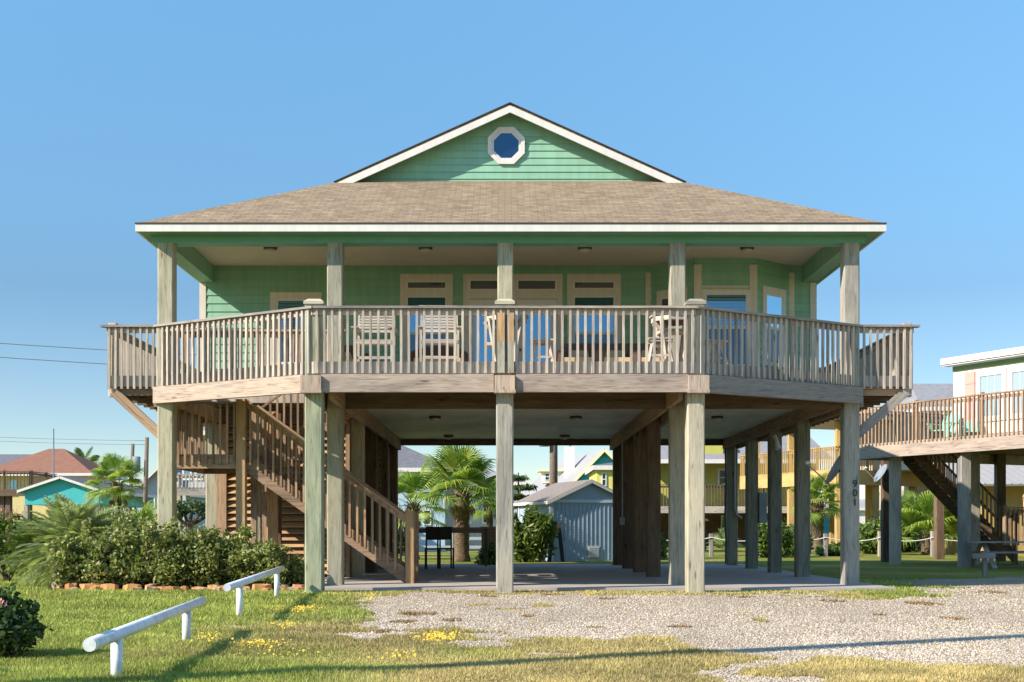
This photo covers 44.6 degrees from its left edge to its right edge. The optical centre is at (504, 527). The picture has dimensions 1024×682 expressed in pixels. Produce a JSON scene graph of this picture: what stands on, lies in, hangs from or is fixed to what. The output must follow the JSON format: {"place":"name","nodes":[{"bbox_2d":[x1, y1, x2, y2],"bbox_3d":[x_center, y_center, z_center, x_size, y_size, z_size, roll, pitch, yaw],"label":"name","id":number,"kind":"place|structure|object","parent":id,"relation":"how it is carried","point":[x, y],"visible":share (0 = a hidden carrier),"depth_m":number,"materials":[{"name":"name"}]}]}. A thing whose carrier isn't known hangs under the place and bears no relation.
{"place":"outdoors","nodes":[
{"label":"outdoors","id":0,"kind":"place"},
{"bbox_2d":[0,454,31,464],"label":"dark roof house","id":1,"kind":"structure","parent":0,"point":[6,458],"depth_m":114.14,"materials":[{"name":"grey"}]},
{"bbox_2d":[0,506,34,580],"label":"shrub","id":2,"kind":"object","parent":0,"point":[5,525],"visible":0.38,"depth_m":25.89,"materials":[{"name":"green plant"}]},
{"bbox_2d":[138,467,205,534],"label":"grey gabled house","id":3,"kind":"structure","parent":0,"point":[153,482],"depth_m":82.00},
{"bbox_2d":[398,446,526,550],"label":"pale blue house","id":4,"kind":"structure","parent":0,"point":[410,460],"depth_m":61.12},
{"bbox_2d":[0,547,1023,680],"bbox_3d":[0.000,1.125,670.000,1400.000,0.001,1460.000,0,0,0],"label":"lawn","id":5,"kind":"structure","parent":0,"point":[915,564],"depth_m":36.28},
{"bbox_2d":[0,582,53,656],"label":"dark bush","id":6,"kind":"object","parent":5,"relation":"on","point":[18,633],"visible":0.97,"depth_m":10.68,"materials":[{"name":"green plant"}]},
{"bbox_2d":[0,514,53,573],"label":"feather plant","id":7,"kind":"object","parent":5,"relation":"on","point":[22,539],"visible":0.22,"depth_m":24.38,"materials":[{"name":"green plant"}]},
{"bbox_2d":[0,470,56,542],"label":"stilt deck house","id":8,"kind":"structure","parent":5,"relation":"on","point":[6,494],"depth_m":68.25,"materials":[{"name":"brown wood"}]},
{"bbox_2d":[49,429,57,476],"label":"antenna mast","id":9,"kind":"object","parent":5,"relation":"on","point":[53,450],"visible":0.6,"depth_m":60.97,"materials":[{"name":"grey metal"}]},
{"bbox_2d":[0,449,127,524],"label":"red roof house","id":10,"kind":"structure","parent":5,"relation":"on","point":[68,463],"depth_m":90.21,"materials":[{"name":"yellow"}]},
{"bbox_2d":[9,480,16,488],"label":"window","id":11,"kind":"structure","parent":10,"relation":"in","point":[15,481],"depth_m":89.97,"materials":[{"name":"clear glass"}]},
{"bbox_2d":[73,446,99,462],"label":"tall palm","id":12,"kind":"object","parent":5,"relation":"on","point":[79,452],"visible":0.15,"depth_m":104.67,"materials":[{"name":"green plant"}]},
{"bbox_2d":[17,475,157,518],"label":"teal house","id":13,"kind":"structure","parent":5,"relation":"on","point":[73,489],"depth_m":58.00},
{"bbox_2d":[24,501,157,580],"bbox_3d":[-8.533,0.296,26.329,3.226,1.724,1.294,0,0,0],"label":"leafy bush","id":14,"kind":"object","parent":5,"relation":"on","point":[118,513],"visible":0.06,"depth_m":26.27,"materials":[{"name":"green plant"}]},
{"bbox_2d":[100,583,118,589],"bbox_3d":[-7.127,1.073,22.540,0.328,0.144,0.276,0,0,-1],"label":"edging stone","id":15,"kind":"object","parent":5,"relation":"on","point":[107,586],"visible":0.7,"depth_m":22.43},
{"bbox_2d":[81,452,150,514],"bbox_3d":[-9.677,-0.358,31.034,1.708,3.066,1.606,0,0,17],"label":"young palm","id":16,"kind":"object","parent":5,"relation":"on","point":[119,468],"visible":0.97,"depth_m":30.80,"materials":[{"name":"green plant"}]},
{"bbox_2d":[128,445,134,519],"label":"utility pole","id":17,"kind":"object","parent":5,"relation":"on","point":[131,456],"visible":0.21,"depth_m":75.90,"materials":[{"name":"brown wood"}]},
{"bbox_2d":[123,583,141,589],"bbox_3d":[-6.719,1.075,22.520,0.300,0.139,0.344,0,0,-42],"label":"edging stone","id":18,"kind":"object","parent":5,"relation":"on","point":[128,586],"visible":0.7,"depth_m":22.43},
{"bbox_2d":[132,437,148,506],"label":"utility pole","id":19,"kind":"object","parent":5,"relation":"on","point":[146,462],"visible":0.55,"depth_m":61.90,"materials":[{"name":"brown wood"}]},
{"bbox_2d":[3,437,144,440],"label":"power cable","id":20,"kind":"object","parent":19,"relation":"attached to","point":[77,439],"visible":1,"depth_m":61.99,"materials":[{"name":"grey metal"}]},
{"bbox_2d":[3,441,144,444],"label":"power cable","id":21,"kind":"object","parent":19,"relation":"attached to","point":[77,443],"visible":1,"depth_m":61.99,"materials":[{"name":"grey metal"}]},
{"bbox_2d":[83,597,205,675],"bbox_3d":[-3.020,0.981,10.880,0.096,0.488,4.960,0,0,-5],"label":"pipe rail","id":22,"kind":"object","parent":5,"relation":"on","point":[114,637],"visible":0.93,"depth_m":9.61,"materials":[{"name":"metal"}]},
{"bbox_2d":[117,500,179,528],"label":"fan plant","id":23,"kind":"object","parent":5,"relation":"on","point":[150,512],"visible":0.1,"depth_m":27.76,"materials":[{"name":"green plant"}]},
{"bbox_2d":[45,582,273,589],"bbox_3d":[-6.275,1.169,24.275,4.650,0.112,3.450,0,0,0],"label":"planting bed","id":24,"kind":"object","parent":5,"relation":"on","point":[143,588],"visible":0.06,"depth_m":22.88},
{"bbox_2d":[11,493,121,587],"bbox_3d":[-8.361,0.358,24.189,2.340,2.064,2.474,0,0,0],"label":"feather plant","id":25,"kind":"object","parent":24,"relation":"on","point":[65,513],"visible":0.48,"depth_m":23.77,"materials":[{"name":"green plant"}]},
{"bbox_2d":[44,529,120,586],"bbox_3d":[-7.786,0.582,23.121,1.602,1.145,1.294,0,0,18],"label":"hedge shrub","id":26,"kind":"object","parent":24,"relation":"on","point":[67,566],"visible":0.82,"depth_m":22.81,"materials":[{"name":"green plant"}]},
{"bbox_2d":[79,583,100,588],"bbox_3d":[-7.516,1.077,22.626,0.352,0.136,0.408,0,0,-45],"label":"edging stone","id":27,"kind":"object","parent":24,"relation":"on","point":[84,586],"visible":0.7,"depth_m":22.53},
{"bbox_2d":[77,517,157,587],"bbox_3d":[-7.236,0.473,23.305,1.653,1.364,1.473,0,0,0],"label":"hedge shrub","id":28,"kind":"object","parent":24,"relation":"on","point":[127,526],"visible":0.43,"depth_m":22.92,"materials":[{"name":"green plant"}]},
{"bbox_2d":[109,517,193,587],"bbox_3d":[-6.411,0.474,23.037,1.609,1.346,1.471,0,0,0],"label":"hedge shrub","id":29,"kind":"object","parent":24,"relation":"on","point":[165,539],"visible":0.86,"depth_m":22.66,"materials":[{"name":"green plant"}]},
{"bbox_2d":[149,516,232,587],"bbox_3d":[-5.808,0.464,23.046,1.752,1.379,1.332,0,0,26],"label":"hedge shrub","id":30,"kind":"object","parent":24,"relation":"on","point":[194,554],"visible":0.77,"depth_m":22.77,"materials":[{"name":"green plant"}]},
{"bbox_2d":[194,523,261,585],"bbox_3d":[-5.204,0.521,23.321,1.597,1.244,1.445,0,0,0],"label":"hedge shrub","id":31,"kind":"object","parent":24,"relation":"on","point":[238,547],"visible":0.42,"depth_m":22.99,"materials":[{"name":"green plant"}]},
{"bbox_2d":[222,538,295,588],"bbox_3d":[-4.496,0.670,23.067,1.322,0.980,1.445,0,0,0],"label":"hedge shrub","id":32,"kind":"object","parent":24,"relation":"on","point":[269,555],"visible":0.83,"depth_m":22.69,"materials":[{"name":"green plant"}]},
{"bbox_2d":[284,553,304,586],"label":"shrub","id":33,"kind":"object","parent":24,"relation":"on","point":[297,574],"visible":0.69,"depth_m":23.14,"materials":[{"name":"green plant"}]},
{"bbox_2d":[156,586,179,590],"bbox_3d":[-6.085,1.098,22.449,0.448,0.094,0.336,0,0,28],"label":"edging stone","id":34,"kind":"object","parent":5,"relation":"on","point":[168,587],"visible":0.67,"depth_m":22.33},
{"bbox_2d":[177,499,205,533],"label":"tree","id":35,"kind":"object","parent":5,"relation":"on","point":[183,510],"visible":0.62,"depth_m":47.90,"materials":[{"name":"green plant"}]},
{"bbox_2d":[177,427,205,534],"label":"railed grey house","id":36,"kind":"structure","parent":5,"relation":"on","point":[196,483],"depth_m":54.94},
{"bbox_2d":[223,566,284,615],"bbox_3d":[-3.532,0.936,17.995,0.096,0.578,6.631,0,0,-5],"label":"pipe rail","id":37,"kind":"object","parent":5,"relation":"on","point":[238,585],"visible":0.82,"depth_m":16.29,"materials":[{"name":"metal"}]},
{"bbox_2d":[252,584,271,589],"bbox_3d":[-4.382,1.075,22.473,0.362,0.139,0.316,0,0,-22],"label":"edging stone","id":38,"kind":"object","parent":5,"relation":"on","point":[258,586],"visible":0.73,"depth_m":22.35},
{"bbox_2d":[191,592,591,661],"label":"yellow flowers","id":39,"kind":"object","parent":5,"relation":"on","point":[429,634],"visible":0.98,"depth_m":12.33,"materials":[{"name":"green plant"}]},
{"bbox_2d":[398,521,404,555],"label":"lawn bush","id":40,"kind":"object","parent":5,"relation":"on","point":[403,541],"visible":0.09,"depth_m":49.77,"materials":[{"name":"green plant"}]},
{"bbox_2d":[398,459,451,558],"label":"fan palm","id":41,"kind":"object","parent":5,"relation":"on","point":[410,484],"visible":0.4,"depth_m":44.01,"materials":[{"name":"green plant"}]},
{"bbox_2d":[399,529,480,555],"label":"rail fence","id":42,"kind":"object","parent":5,"relation":"on","point":[470,538],"visible":0.08,"depth_m":49.98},
{"bbox_2d":[411,446,513,561],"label":"fan palm","id":43,"kind":"object","parent":5,"relation":"on","point":[464,463],"visible":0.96,"depth_m":41.14,"materials":[{"name":"green plant"}]},
{"bbox_2d":[474,538,495,564],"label":"plant","id":44,"kind":"object","parent":5,"relation":"on","point":[491,551],"visible":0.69,"depth_m":35.98,"materials":[{"name":"green plant"}]},
{"bbox_2d":[481,527,495,563],"bbox_3d":[-0.375,0.545,36.600,0.690,1.160,0.680,0,0,0],"label":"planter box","id":45,"kind":"object","parent":5,"relation":"on","point":[491,533],"visible":0.32,"depth_m":36.30,"materials":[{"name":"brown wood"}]},
{"bbox_2d":[470,480,514,526],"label":"fan palm","id":46,"kind":"object","parent":5,"relation":"on","point":[489,520],"visible":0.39,"depth_m":46.85,"materials":[{"name":"green plant"}]},
{"bbox_2d":[100,102,919,592],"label":"beach house","id":47,"kind":"structure","parent":5,"relation":"on","point":[558,234],"depth_m":24.05,"materials":[{"name":"green wood"}]},
{"bbox_2d":[270,292,321,364],"bbox_3d":[-4.546,-4.320,27.161,1.165,1.612,0.072,0,0,0],"label":"window","id":48,"kind":"structure","parent":47,"relation":"in","point":[278,300],"depth_m":27.16,"materials":[{"name":"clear glass"}]},
{"bbox_2d":[344,345,368,360],"bbox_3d":[-3.231,-3.307,25.039,0.910,0.800,0.760,0,0,-14],"label":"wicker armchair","id":49,"kind":"object","parent":47,"relation":"on","point":[351,353],"visible":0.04,"depth_m":25.24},
{"bbox_2d":[351,315,397,360],"bbox_3d":[-2.401,-3.509,23.070,0.808,1.287,0.724,0,0,0],"label":"deck chair","id":50,"kind":"object","parent":47,"relation":"on","point":[359,331],"visible":0.59,"depth_m":23.31,"materials":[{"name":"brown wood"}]},
{"bbox_2d":[400,274,452,360],"bbox_3d":[-1.704,-4.521,27.161,1.182,2.013,0.072,0,0,0],"label":"window","id":51,"kind":"structure","parent":47,"relation":"in","point":[415,289],"depth_m":27.16,"materials":[{"name":"blue glass"}]},
{"bbox_2d":[410,346,467,360],"bbox_3d":[-1.325,-3.292,24.785,1.200,0.750,0.770,0,0,0],"label":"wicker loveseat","id":52,"kind":"object","parent":47,"relation":"on","point":[435,352],"visible":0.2,"depth_m":25.06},
{"bbox_2d":[418,305,460,360],"bbox_3d":[-1.210,-3.509,23.020,0.808,1.287,0.724,0,0,-3],"label":"deck chair","id":53,"kind":"object","parent":47,"relation":"on","point":[435,341],"visible":0.46,"depth_m":23.26,"materials":[{"name":"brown wood"}]},
{"bbox_2d":[469,299,496,360],"bbox_3d":[-0.346,-3.917,27.178,0.871,2.104,0.037,0,0,0],"label":"door","id":54,"kind":"structure","parent":47,"relation":"in","point":[472,302],"depth_m":27.17,"materials":[{"name":"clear glass"}]},
{"bbox_2d":[483,315,527,360],"bbox_3d":[0.014,-3.362,22.700,0.826,1.006,0.825,0,0,0],"label":"deck chair","id":55,"kind":"object","parent":47,"relation":"on","point":[489,324],"visible":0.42,"depth_m":22.45,"materials":[{"name":"white wood"}]},
{"bbox_2d":[488,127,524,163],"bbox_3d":[0.030,-8.125,26.538,0.785,0.785,0.057,0,0,0],"label":"octagon window","id":56,"kind":"structure","parent":47,"relation":"in","point":[506,145],"depth_m":26.52,"materials":[{"name":"blue glass"}]},
{"bbox_2d":[517,299,556,360],"bbox_3d":[0.695,-3.917,27.154,0.871,2.104,0.087,0,0,0],"label":"door","id":57,"kind":"structure","parent":47,"relation":"in","point":[520,302],"depth_m":27.17,"materials":[{"name":"blue glass"}]},
{"bbox_2d":[533,339,552,360],"bbox_3d":[0.680,-3.144,22.800,0.508,0.563,0.464,0,0,0],"label":"wooden stool","id":58,"kind":"object","parent":47,"relation":"on","point":[543,343],"visible":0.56,"depth_m":22.63,"materials":[{"name":"brown wood"}]},
{"bbox_2d":[556,343,603,360],"bbox_3d":[1.491,-3.307,24.790,0.910,0.800,0.760,0,0,0],"label":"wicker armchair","id":59,"kind":"object","parent":47,"relation":"on","point":[573,352],"visible":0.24,"depth_m":25.02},
{"bbox_2d":[567,274,620,342],"bbox_3d":[1.944,-4.521,27.161,1.208,2.013,0.072,0,0,0],"label":"window","id":60,"kind":"structure","parent":47,"relation":"in","point":[582,289],"depth_m":27.16,"materials":[{"name":"blue glass"}]},
{"bbox_2d":[594,343,640,360],"bbox_3d":[2.205,-3.307,24.790,0.910,0.800,0.760,0,0,0],"label":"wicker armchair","id":61,"kind":"object","parent":47,"relation":"on","point":[612,351],"visible":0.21,"depth_m":24.98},
{"bbox_2d":[627,343,663,360],"bbox_3d":[2.919,-3.307,24.790,0.910,0.800,0.760,0,0,0],"label":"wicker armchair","id":62,"kind":"object","parent":47,"relation":"on","point":[642,347],"visible":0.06,"depth_m":25.01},
{"bbox_2d":[648,337,673,360],"bbox_3d":[2.811,-3.144,22.600,0.508,0.563,0.464,0,0,0],"label":"wooden stool","id":63,"kind":"object","parent":47,"relation":"on","point":[650,352],"visible":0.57,"depth_m":22.43,"materials":[{"name":"brown wood"}]},
{"bbox_2d":[649,315,683,360],"bbox_3d":[3.070,-3.362,22.700,0.826,1.006,0.825,0,0,-6],"label":"chair","id":64,"kind":"object","parent":47,"relation":"on","point":[666,331],"visible":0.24,"depth_m":22.65,"materials":[{"name":"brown wood"}]},
{"bbox_2d":[656,287,687,336],"bbox_3d":[3.581,-4.289,26.782,0.816,1.662,0.072,0,0,41],"label":"window","id":65,"kind":"structure","parent":47,"relation":"in","point":[661,296],"depth_m":26.93,"materials":[{"name":"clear glass"}]},
{"bbox_2d":[702,290,750,365],"bbox_3d":[4.688,-4.200,26.411,1.074,1.671,0.072,0,0,0],"label":"window","id":66,"kind":"structure","parent":47,"relation":"in","point":[740,300],"depth_m":26.42,"materials":[{"name":"blue glass"}]},
{"bbox_2d":[762,285,787,367],"bbox_3d":[5.795,-4.306,26.795,0.832,1.696,0.072,0,0,-41],"label":"window","id":67,"kind":"structure","parent":47,"relation":"in","point":[774,299],"depth_m":26.76,"materials":[{"name":"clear glass"}]},
{"bbox_2d":[806,455,839,485],"bbox_3d":[6.202,-1.003,24.025,0.720,0.890,0.599,0,0,0],"label":"satellite dish","id":68,"kind":"object","parent":47,"relation":"attached to","point":[834,471],"visible":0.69,"depth_m":23.89,"materials":[{"name":"grey metal"}]},
{"bbox_2d":[0,576,1023,681],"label":"grass","id":69,"kind":"structure","parent":5,"relation":"on","point":[147,657],"depth_m":11.20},
{"bbox_2d":[513,473,539,517],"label":"pine tree","id":70,"kind":"object","parent":5,"relation":"on","point":[518,496],"visible":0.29,"depth_m":55.80,"materials":[{"name":"green plant"}]},
{"bbox_2d":[513,504,558,561],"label":"bush","id":71,"kind":"object","parent":5,"relation":"on","point":[534,534],"visible":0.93,"depth_m":40.58,"materials":[{"name":"green plant"}]},
{"bbox_2d":[539,446,557,485],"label":"utility pole","id":72,"kind":"object","parent":5,"relation":"on","point":[553,464],"visible":0.08,"depth_m":47.87,"materials":[{"name":"brown wood"}]},
{"bbox_2d":[0,357,104,363],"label":"power cable","id":73,"kind":"object","parent":72,"relation":"attached to","point":[52,360],"visible":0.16,"depth_m":41.85,"materials":[{"name":"grey metal"}]},
{"bbox_2d":[0,343,196,354],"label":"power cable","id":74,"kind":"object","parent":72,"relation":"attached to","point":[56,346],"visible":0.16,"depth_m":41.89,"materials":[{"name":"grey metal"}]},
{"bbox_2d":[514,479,612,560],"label":"garden shed","id":75,"kind":"structure","parent":5,"relation":"on","point":[582,510],"depth_m":42.41,"materials":[{"name":"blue"}]},
{"bbox_2d":[287,564,895,590],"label":"concrete slab","id":76,"kind":"structure","parent":5,"relation":"on","point":[557,577],"depth_m":25.34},
{"bbox_2d":[425,527,440,568],"bbox_3d":[-1.881,0.520,32.610,0.400,1.100,0.420,0,0,0],"label":"dark chair","id":77,"kind":"object","parent":76,"relation":"on","point":[433,533],"visible":0.95,"depth_m":32.77,"materials":[{"name":"black wood"}]},
{"bbox_2d":[437,527,453,567],"bbox_3d":[-1.567,0.520,33.010,0.400,1.100,0.420,0,0,-11],"label":"dark chair","id":78,"kind":"object","parent":76,"relation":"on","point":[446,533],"visible":0.77,"depth_m":33.19,"materials":[{"name":"black wood"}]},
{"bbox_2d":[402,527,489,565],"bbox_3d":[-1.633,0.527,34.850,2.416,1.085,0.500,0,0,0],"label":"bar table","id":79,"kind":"object","parent":76,"relation":"on","point":[466,530],"visible":0.59,"depth_m":34.65,"materials":[{"name":"grey wood"}]},
{"bbox_2d":[585,462,612,489],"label":"yellow cottage","id":80,"kind":"structure","parent":5,"relation":"on","point":[602,474],"depth_m":56.00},
{"bbox_2d":[225,577,1023,681],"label":"gravel drive","id":81,"kind":"structure","parent":5,"relation":"on","point":[1000,581],"depth_m":15.60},
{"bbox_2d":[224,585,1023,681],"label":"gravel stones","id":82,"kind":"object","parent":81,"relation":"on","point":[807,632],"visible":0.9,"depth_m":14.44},
{"bbox_2d":[661,533,667,559],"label":"lawn bush","id":83,"kind":"object","parent":5,"relation":"on","point":[664,551],"visible":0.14,"depth_m":43.72,"materials":[{"name":"green plant"}]},
{"bbox_2d":[707,527,744,550],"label":"yucca","id":84,"kind":"object","parent":5,"relation":"on","point":[720,543],"visible":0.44,"depth_m":49.84,"materials":[{"name":"green plant"}]},
{"bbox_2d":[661,436,834,546],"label":"lime house","id":85,"kind":"structure","parent":5,"relation":"on","point":[714,485],"depth_m":72.00,"materials":[{"name":"yellow"}]},
{"bbox_2d":[718,468,724,485],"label":"window","id":86,"kind":"structure","parent":85,"relation":"in","point":[721,471],"depth_m":71.98,"materials":[{"name":"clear glass"}]},
{"bbox_2d":[758,517,793,557],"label":"lawn bush","id":87,"kind":"object","parent":5,"relation":"on","point":[787,538],"visible":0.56,"depth_m":46.73,"materials":[{"name":"green plant"}]},
{"bbox_2d":[787,523,815,556],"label":"lawn bush","id":88,"kind":"object","parent":5,"relation":"on","point":[811,542],"visible":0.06,"depth_m":48.76,"materials":[{"name":"green plant"}]},
{"bbox_2d":[790,471,839,552],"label":"timber deck palm","id":89,"kind":"object","parent":5,"relation":"on","point":[817,512],"visible":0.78,"depth_m":54.74,"materials":[{"name":"green plant"}]},
{"bbox_2d":[666,531,990,556],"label":"rope fence","id":90,"kind":"object","parent":5,"relation":"on","point":[825,543],"visible":0.4,"depth_m":48.92,"materials":[{"name":"grey wood"}]},
{"bbox_2d":[812,541,859,555],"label":"lawn bush","id":91,"kind":"object","parent":5,"relation":"on","point":[834,549],"visible":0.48,"depth_m":49.65,"materials":[{"name":"green plant"}]},
{"bbox_2d":[740,413,951,550],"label":"timber deck house","id":92,"kind":"structure","parent":5,"relation":"on","point":[911,480],"depth_m":60.58,"materials":[{"name":"yellow wood"}]},
{"bbox_2d":[859,515,880,553],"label":"lawn bush","id":93,"kind":"object","parent":5,"relation":"on","point":[868,530],"visible":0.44,"depth_m":52.73,"materials":[{"name":"green plant"}]},
{"bbox_2d":[876,523,925,551],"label":"lawn bush","id":94,"kind":"object","parent":5,"relation":"on","point":[908,548],"visible":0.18,"depth_m":57.81,"materials":[{"name":"green plant"}]},
{"bbox_2d":[869,489,957,554],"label":"lawn palm","id":95,"kind":"object","parent":5,"relation":"on","point":[917,511],"visible":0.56,"depth_m":51.44,"materials":[{"name":"green plant"}]},
{"bbox_2d":[880,384,956,549],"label":"grey roof house","id":96,"kind":"structure","parent":5,"relation":"on","point":[921,392],"depth_m":64.18,"materials":[{"name":"beige"}]},
{"bbox_2d":[859,346,1023,566],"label":"cream house","id":97,"kind":"structure","parent":5,"relation":"on","point":[989,396],"depth_m":37.85,"materials":[{"name":"brown wood"}]},
{"bbox_2d":[864,464,886,482],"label":"satellite dish","id":98,"kind":"object","parent":97,"relation":"attached to","point":[881,471],"visible":1,"depth_m":40.66,"materials":[{"name":"grey metal"}]},
{"bbox_2d":[926,412,959,437],"bbox_3d":[13.655,-3.096,38.637,0.919,1.010,0.760,0,0,-38],"label":"garden chair","id":99,"kind":"object","parent":97,"relation":"on","point":[946,425],"visible":0.29,"depth_m":38.61,"materials":[{"name":"green plastic"}]},
{"bbox_2d":[962,420,979,434],"bbox_3d":[14.143,-2.952,37.644,0.608,0.707,0.735,0,0,23],"label":"garden chair","id":100,"kind":"object","parent":97,"relation":"on","point":[971,428],"visible":0.26,"depth_m":37.76,"materials":[{"name":"green plastic"}]},
{"bbox_2d":[976,368,1006,421],"bbox_3d":[14.709,-4.000,37.740,0.047,1.550,1.125,0,0,-28],"label":"window","id":101,"kind":"structure","parent":97,"relation":"in","point":[995,380],"depth_m":37.71,"materials":[{"name":"beige glass"}]},
{"bbox_2d":[1008,365,1023,418],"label":"window","id":102,"kind":"structure","parent":97,"relation":"in","point":[1015,374],"depth_m":36.94,"materials":[{"name":"beige glass"}]},
{"bbox_2d":[972,553,995,574],"bbox_3d":[11.296,0.915,29.475,0.540,0.620,0.150,0,0,0],"label":"barrier","id":103,"kind":"object","parent":5,"relation":"on","point":[984,557],"visible":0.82,"depth_m":29.40,"materials":[{"name":"grey wood"}]},
{"bbox_2d":[967,541,1023,568],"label":"picnic table","id":104,"kind":"object","parent":5,"relation":"on","point":[981,544],"visible":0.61,"depth_m":34.70,"materials":[{"name":"grey wood"}]},
{"bbox_2d":[0,0,1023,517],"label":"sky","id":105,"kind":"structure","parent":0,"point":[907,115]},
{"bbox_2d":[547,522,564,561],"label":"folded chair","id":106,"kind":"object","parent":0,"point":[559,536],"visible":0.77,"depth_m":41.28,"materials":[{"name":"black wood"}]},
{"bbox_2d":[521,446,612,494],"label":"teal gabled house","id":107,"kind":"structure","parent":0,"point":[571,467],"depth_m":74.00,"materials":[{"name":"metal"}]},
{"bbox_2d":[709,339,727,363],"bbox_3d":[3.802,-3.144,22.900,0.508,0.563,0.464,0,0,-23],"label":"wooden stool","id":108,"kind":"object","parent":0,"point":[715,343],"visible":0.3,"depth_m":22.78,"materials":[{"name":"brown wood"}]},
{"bbox_2d":[824,501,828,542],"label":"turquoise shed","id":109,"kind":"structure","parent":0,"point":[826,525],"depth_m":85.00,"materials":[{"name":"teal"}]},
{"bbox_2d":[859,496,879,526],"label":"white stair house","id":110,"kind":"structure","parent":0,"point":[862,511],"depth_m":95.00,"materials":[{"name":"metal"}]},
{"bbox_2d":[931,462,1023,555],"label":"metal roof building","id":111,"kind":"structure","parent":0,"point":[1014,485],"depth_m":50.00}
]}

